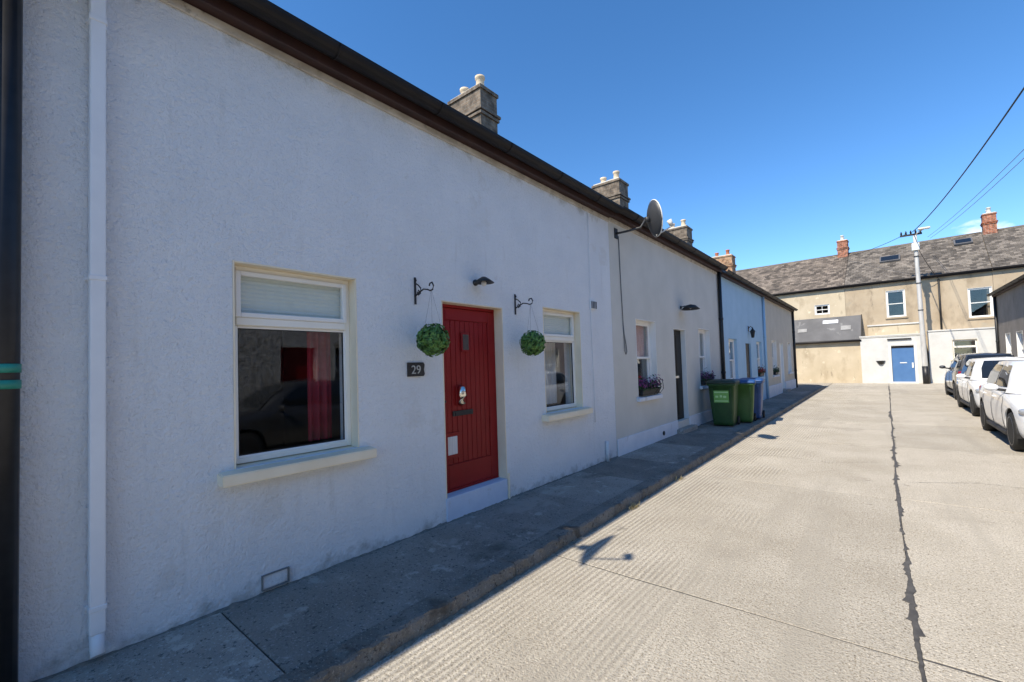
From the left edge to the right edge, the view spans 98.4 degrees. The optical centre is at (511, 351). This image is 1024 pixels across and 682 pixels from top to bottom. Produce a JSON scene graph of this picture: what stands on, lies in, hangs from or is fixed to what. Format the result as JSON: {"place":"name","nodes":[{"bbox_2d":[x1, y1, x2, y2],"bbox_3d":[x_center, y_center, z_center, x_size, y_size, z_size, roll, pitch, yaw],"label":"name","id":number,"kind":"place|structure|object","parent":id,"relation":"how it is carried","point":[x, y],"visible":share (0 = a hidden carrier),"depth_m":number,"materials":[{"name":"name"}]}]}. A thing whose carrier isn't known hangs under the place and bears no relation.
{"place":"outdoors","nodes":[
{"label":"outdoors","id":0,"kind":"place"},
{"bbox_2d":[32,384,819,681],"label":"footpath","id":1,"kind":"structure","parent":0,"point":[271,635],"depth_m":3.12,"materials":[{"name":"concrete"}]},
{"bbox_2d":[706,379,739,425],"bbox_3d":[5.053,1.202,10.503,0.639,1.084,0.820,-3,-2,35],"label":"wheelie bin","id":2,"kind":"object","parent":1,"relation":"on","point":[723,394],"visible":1,"depth_m":10.24,"materials":[{"name":"green plastic"}]},
{"bbox_2d":[737,379,755,421],"bbox_3d":[5.732,1.213,10.978,0.620,1.052,0.797,-3,-2,30],"label":"wheelie bin","id":3,"kind":"object","parent":1,"relation":"on","point":[745,408],"visible":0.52,"depth_m":10.67,"materials":[{"name":"green plastic"}]},
{"bbox_2d":[740,378,764,417],"bbox_3d":[6.275,1.216,11.568,0.620,1.052,0.797,-3,-2,34],"label":"wheelie bin","id":4,"kind":"object","parent":1,"relation":"on","point":[758,399],"visible":0.52,"depth_m":11.23,"materials":[{"name":"blue plastic"}]},
{"bbox_2d":[269,0,1023,270],"label":"sky","id":5,"kind":"structure","parent":0,"point":[778,131],"materials":[{"name":"blue"}]},
{"bbox_2d":[351,383,1023,681],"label":"road","id":6,"kind":"structure","parent":0,"point":[774,550],"depth_m":3.36,"materials":[{"name":"concrete"}]},
{"bbox_2d":[628,500,640,509],"bbox_3d":[1.387,1.738,5.023,0.157,0.072,0.273,-2,-2,11],"label":"weed","id":7,"kind":"object","parent":6,"relation":"on","point":[632,506],"visible":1,"depth_m":5.01,"materials":[{"name":"plant"}]},
{"bbox_2d":[794,314,862,382],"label":"outbuilding","id":8,"kind":"structure","parent":6,"relation":"on","point":[828,350],"depth_m":28.02,"materials":[{"name":"beige paint"}]},
{"bbox_2d":[859,333,922,382],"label":"outbuilding","id":9,"kind":"structure","parent":6,"relation":"on","point":[900,355],"depth_m":25.75,"materials":[{"name":"white paint"}]},
{"bbox_2d":[867,322,919,336],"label":"parapet wall","id":10,"kind":"structure","parent":9,"relation":"on","point":[896,328],"depth_m":26.42,"materials":[{"name":"beige paint"}]},
{"bbox_2d":[891,347,915,381],"bbox_3d":[22.569,0.766,25.472,0.972,1.978,0.080,-4,-3,43],"label":"door","id":11,"kind":"structure","parent":9,"relation":"in","point":[903,362],"depth_m":25.46,"materials":[{"name":"blue wood"}]},
{"bbox_2d":[900,226,929,383],"bbox_3d":[22.532,-2.478,24.358,1.305,8.612,0.513,-6,-5,66],"label":"utility pole","id":12,"kind":"object","parent":6,"relation":"on","point":[915,246],"visible":0.97,"depth_m":24.35,"materials":[{"name":"grey metal"}]},
{"bbox_2d":[912,87,1023,231],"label":"overhead wire","id":13,"kind":"object","parent":12,"relation":"attached to","point":[1015,100],"visible":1,"depth_m":12.28,"materials":[{"name":"black"}]},
{"bbox_2d":[929,149,1023,235],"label":"overhead wire","id":14,"kind":"object","parent":12,"relation":"attached to","point":[986,186],"visible":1,"depth_m":15.44,"materials":[{"name":"grey"}]},
{"bbox_2d":[932,158,1023,236],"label":"overhead wire","id":15,"kind":"object","parent":12,"relation":"attached to","point":[984,194],"visible":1,"depth_m":16.24,"materials":[{"name":"grey"}]},
{"bbox_2d":[927,327,996,382],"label":"outbuilding","id":16,"kind":"structure","parent":6,"relation":"on","point":[941,347],"depth_m":24.13,"materials":[{"name":"white paint"}]},
{"bbox_2d":[951,339,977,360],"bbox_3d":[24.367,-0.099,23.745,1.150,1.139,0.310,-4,-3,43],"label":"window","id":17,"kind":"structure","parent":16,"relation":"in","point":[976,343],"depth_m":23.80,"materials":[{"name":"beige plastic"}]},
{"bbox_2d":[939,352,1014,399],"bbox_3d":[17.062,0.872,16.044,2.110,1.677,4.052,-3,-3,40],"label":"parked car","id":18,"kind":"object","parent":6,"relation":"on","point":[957,364],"visible":0.36,"depth_m":15.46,"materials":[{"name":"blue paint"}]},
{"bbox_2d":[956,357,1023,415],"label":"parked car","id":19,"kind":"object","parent":6,"relation":"on","point":[972,377],"visible":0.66,"depth_m":11.79,"materials":[{"name":"white paint"}]},
{"bbox_2d":[979,360,1023,450],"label":"parked car","id":20,"kind":"object","parent":6,"relation":"on","point":[1001,392],"visible":1,"depth_m":7.84,"materials":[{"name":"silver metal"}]},
{"bbox_2d":[736,235,849,319],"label":"terraced house","id":21,"kind":"structure","parent":0,"point":[813,288],"depth_m":30.38,"materials":[{"name":"brown stone"}]},
{"bbox_2d":[814,304,829,314],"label":"window","id":22,"kind":"structure","parent":21,"relation":"in","point":[815,306],"depth_m":29.00,"materials":[{"name":"white plastic"}]},
{"bbox_2d":[980,207,1023,290],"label":"terraced house","id":23,"kind":"structure","parent":0,"point":[1005,249],"depth_m":24.55,"materials":[{"name":"stone"}]},
{"label":"ground","id":24,"kind":"structure","parent":0,"visible":0},
{"bbox_2d":[0,0,22,681],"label":"cottage","id":25,"kind":"structure","parent":24,"relation":"on","point":[11,51],"depth_m":2.17,"materials":[{"name":"grey stone"}]},
{"bbox_2d":[18,0,623,681],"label":"cottage","id":26,"kind":"structure","parent":24,"relation":"on","point":[244,222],"depth_m":3.19,"materials":[{"name":"paint"}]},
{"bbox_2d":[217,260,376,487],"bbox_3d":[-1.705,0.138,3.465,0.472,1.524,1.140,-3,-3,40],"label":"window","id":27,"kind":"structure","parent":26,"relation":"in","point":[265,297],"depth_m":3.53,"materials":[{"name":"beige plastic"}]},
{"bbox_2d":[407,362,424,376],"bbox_3d":[-0.911,0.170,4.203,0.019,0.132,0.200,-3,-3,40],"label":"number plaque","id":28,"kind":"object","parent":26,"relation":"attached to","point":[415,368],"visible":1,"depth_m":4.19,"materials":[{"name":"black metal"}]},
{"bbox_2d":[414,277,433,303],"bbox_3d":[-0.827,-0.589,4.159,0.280,0.260,0.022,-3,-3,40],"label":"hanging bracket","id":29,"kind":"object","parent":26,"relation":"attached to","point":[415,294],"visible":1,"depth_m":4.23,"materials":[{"name":"black metal"}]},
{"bbox_2d":[416,292,449,356],"bbox_3d":[-0.733,-0.262,4.081,0.314,0.634,0.317,-3,-3,40],"label":"topiary ball","id":30,"kind":"object","parent":29,"relation":"hanging from","point":[431,340],"visible":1,"depth_m":4.00,"materials":[{"name":"green plant"}]},
{"bbox_2d":[441,300,507,498],"bbox_3d":[-0.464,0.486,4.894,0.203,2.008,0.948,-3,-3,40],"label":"door","id":31,"kind":"structure","parent":26,"relation":"in","point":[468,360],"depth_m":4.95,"materials":[{"name":"wood"}]},
{"bbox_2d":[473,277,493,286],"bbox_3d":[-0.315,-0.760,4.814,0.249,0.105,0.230,-3,-3,40],"label":"wall lamp","id":32,"kind":"object","parent":26,"relation":"attached to","point":[483,281],"visible":1,"depth_m":4.79,"materials":[{"name":"black metal"}]},
{"bbox_2d":[514,294,532,314],"bbox_3d":[0.143,-0.584,5.329,0.280,0.250,0.022,-3,-3,40],"label":"hanging bracket","id":33,"kind":"object","parent":26,"relation":"attached to","point":[518,305],"visible":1,"depth_m":5.39,"materials":[{"name":"black metal"}]},
{"bbox_2d":[519,306,545,355],"bbox_3d":[0.241,-0.259,5.259,0.326,0.631,0.323,-3,-3,40],"label":"topiary ball","id":34,"kind":"object","parent":33,"relation":"hanging from","point":[532,342],"visible":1,"depth_m":5.16,"materials":[{"name":"green plant"}]},
{"bbox_2d":[542,307,592,421],"bbox_3d":[0.603,0.167,6.311,0.552,1.509,1.150,-3,-3,40],"label":"window","id":35,"kind":"structure","parent":26,"relation":"in","point":[559,325],"depth_m":6.57,"materials":[{"name":"beige plastic"}]},
{"bbox_2d":[270,384,824,681],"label":"kerb","id":36,"kind":"structure","parent":24,"relation":"on","point":[354,658],"depth_m":3.16,"materials":[{"name":"concrete"}]},
{"bbox_2d":[447,74,727,455],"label":"cottage","id":37,"kind":"structure","parent":24,"relation":"on","point":[665,275],"depth_m":9.19,"materials":[{"name":"paint"}]},
{"bbox_2d":[618,236,626,353],"bbox_3d":[1.937,-0.980,7.723,0.017,2.067,0.166,-3,-3,40],"label":"wall cable","id":38,"kind":"object","parent":37,"relation":"attached to","point":[621,302],"depth_m":7.69,"materials":[{"name":"grey"}]},
{"bbox_2d":[614,199,673,238],"bbox_3d":[2.236,-2.219,7.510,0.872,0.612,0.466,-3,-3,40],"label":"satellite dish","id":39,"kind":"object","parent":37,"relation":"attached to","point":[653,219],"visible":1,"depth_m":7.32,"materials":[{"name":"grey metal"}]},
{"bbox_2d":[635,318,662,401],"bbox_3d":[2.518,0.160,8.498,0.312,1.524,1.080,-3,-3,40],"label":"window","id":40,"kind":"structure","parent":37,"relation":"in","point":[651,359],"depth_m":8.81,"materials":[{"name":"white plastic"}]},
{"bbox_2d":[638,374,663,395],"bbox_3d":[2.609,0.621,8.427,0.316,0.399,0.918,-3,-3,40],"label":"window box","id":41,"kind":"object","parent":37,"relation":"on","point":[645,388],"visible":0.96,"depth_m":8.35,"materials":[{"name":"purple plastic"}]},
{"bbox_2d":[673,328,688,419],"bbox_3d":[3.681,0.516,9.934,0.253,2.028,0.758,-3,-3,40],"label":"door","id":42,"kind":"structure","parent":37,"relation":"in","point":[678,334],"depth_m":10.11,"materials":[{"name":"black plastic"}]},
{"bbox_2d":[680,304,699,310],"bbox_3d":[3.986,-1.000,9.889,0.419,0.115,0.400,-3,-3,40],"label":"wall lamp","id":43,"kind":"object","parent":37,"relation":"attached to","point":[690,307],"visible":1,"depth_m":9.84,"materials":[{"name":"black metal"}]},
{"bbox_2d":[698,328,710,388],"bbox_3d":[4.857,0.180,11.319,0.312,1.514,1.070,-3,-3,40],"label":"window","id":44,"kind":"structure","parent":37,"relation":"in","point":[706,362],"depth_m":11.64,"materials":[{"name":"white plastic"}]},
{"bbox_2d":[700,368,715,384],"bbox_3d":[4.937,0.617,11.246,0.306,0.425,0.881,-3,-3,40],"label":"window box","id":45,"kind":"object","parent":37,"relation":"on","point":[705,378],"visible":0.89,"depth_m":11.12,"materials":[{"name":"purple plastic"}]},
{"bbox_2d":[591,170,769,399],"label":"cottage","id":46,"kind":"structure","parent":24,"relation":"on","point":[743,304],"depth_m":14.51,"materials":[{"name":"paint"}]},
{"bbox_2d":[728,338,738,378],"bbox_3d":[6.686,0.262,13.550,0.215,1.318,0.998,-3,-3,40],"label":"window","id":47,"kind":"structure","parent":46,"relation":"in","point":[734,359],"depth_m":13.87,"materials":[{"name":"white plastic"}]},
{"bbox_2d":[745,343,751,377],"bbox_3d":[7.992,0.691,15.126,0.253,1.948,0.798,-3,-3,40],"label":"door","id":48,"kind":"structure","parent":46,"relation":"in","point":[747,345],"depth_m":15.27,"materials":[{"name":"grey wood"}]},
{"bbox_2d":[748,326,754,337],"bbox_3d":[8.224,-0.677,15.141,0.233,0.410,0.165,-3,-3,40],"label":"wall lantern","id":49,"kind":"object","parent":46,"relation":"attached to","point":[752,331],"depth_m":15.09,"materials":[{"name":"black metal"}]},
{"bbox_2d":[756,341,765,377],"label":"window","id":50,"kind":"structure","parent":46,"relation":"in","point":[759,344],"depth_m":16.84,"materials":[{"name":"white plastic"}]},
{"bbox_2d":[758,364,765,375],"bbox_3d":[9.252,0.694,16.451,0.291,0.433,0.826,-3,-3,40],"label":"window box","id":51,"kind":"object","parent":46,"relation":"on","point":[761,371],"visible":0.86,"depth_m":16.36,"materials":[{"name":"green plastic"}]},
{"bbox_2d":[666,219,797,397],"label":"cottage","id":52,"kind":"structure","parent":24,"relation":"on","point":[780,335],"depth_m":19.97,"materials":[{"name":"paint"}]},
{"bbox_2d":[771,340,779,376],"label":"window","id":53,"kind":"structure","parent":52,"relation":"in","point":[774,351],"depth_m":19.28,"materials":[{"name":"white plastic"}]},
{"bbox_2d":[773,366,779,374],"bbox_3d":[11.245,0.771,18.866,0.288,0.411,0.716,-3,-3,40],"label":"window box","id":54,"kind":"object","parent":52,"relation":"on","point":[776,371],"visible":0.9,"depth_m":18.70,"materials":[{"name":"green plastic"}]},
{"bbox_2d":[779,343,784,387],"bbox_3d":[12.301,0.660,20.290,0.203,2.098,0.948,-3,-3,40],"label":"door","id":55,"kind":"structure","parent":52,"relation":"in","point":[780,344],"depth_m":20.59,"materials":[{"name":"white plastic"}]},
{"bbox_2d":[787,342,793,373],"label":"window","id":56,"kind":"structure","parent":52,"relation":"in","point":[788,344],"depth_m":22.43,"materials":[{"name":"white plastic"}]},
{"bbox_2d":[844,232,994,374],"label":"terraced house","id":57,"kind":"structure","parent":24,"relation":"on","point":[880,287],"depth_m":26.08,"materials":[{"name":"paint"}]},
{"bbox_2d":[885,289,907,318],"bbox_3d":[23.039,-2.832,26.507,1.020,1.704,0.270,-4,-3,43],"label":"window","id":58,"kind":"structure","parent":57,"relation":"in","point":[904,302],"depth_m":26.47,"materials":[{"name":"white plastic"}]},
{"bbox_2d":[967,286,993,319],"bbox_3d":[25.603,-2.645,24.144,1.070,1.724,0.270,-4,-3,43],"label":"window","id":59,"kind":"structure","parent":57,"relation":"in","point":[990,287],"depth_m":24.11,"materials":[{"name":"white plastic"}]},
{"bbox_2d":[986,274,1023,356],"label":"cottage","id":60,"kind":"structure","parent":24,"relation":"on","point":[1008,302],"depth_m":17.86,"materials":[{"name":"paint"}]},
{"bbox_2d":[1005,333,1011,352],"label":"window","id":61,"kind":"structure","parent":60,"relation":"in","point":[1008,339],"depth_m":18.68,"materials":[{"name":"white plastic"}]},
{"bbox_2d":[1016,331,1023,356],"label":"window","id":62,"kind":"structure","parent":60,"relation":"in","point":[1019,334],"depth_m":17.20,"materials":[{"name":"white plastic"}]}
]}

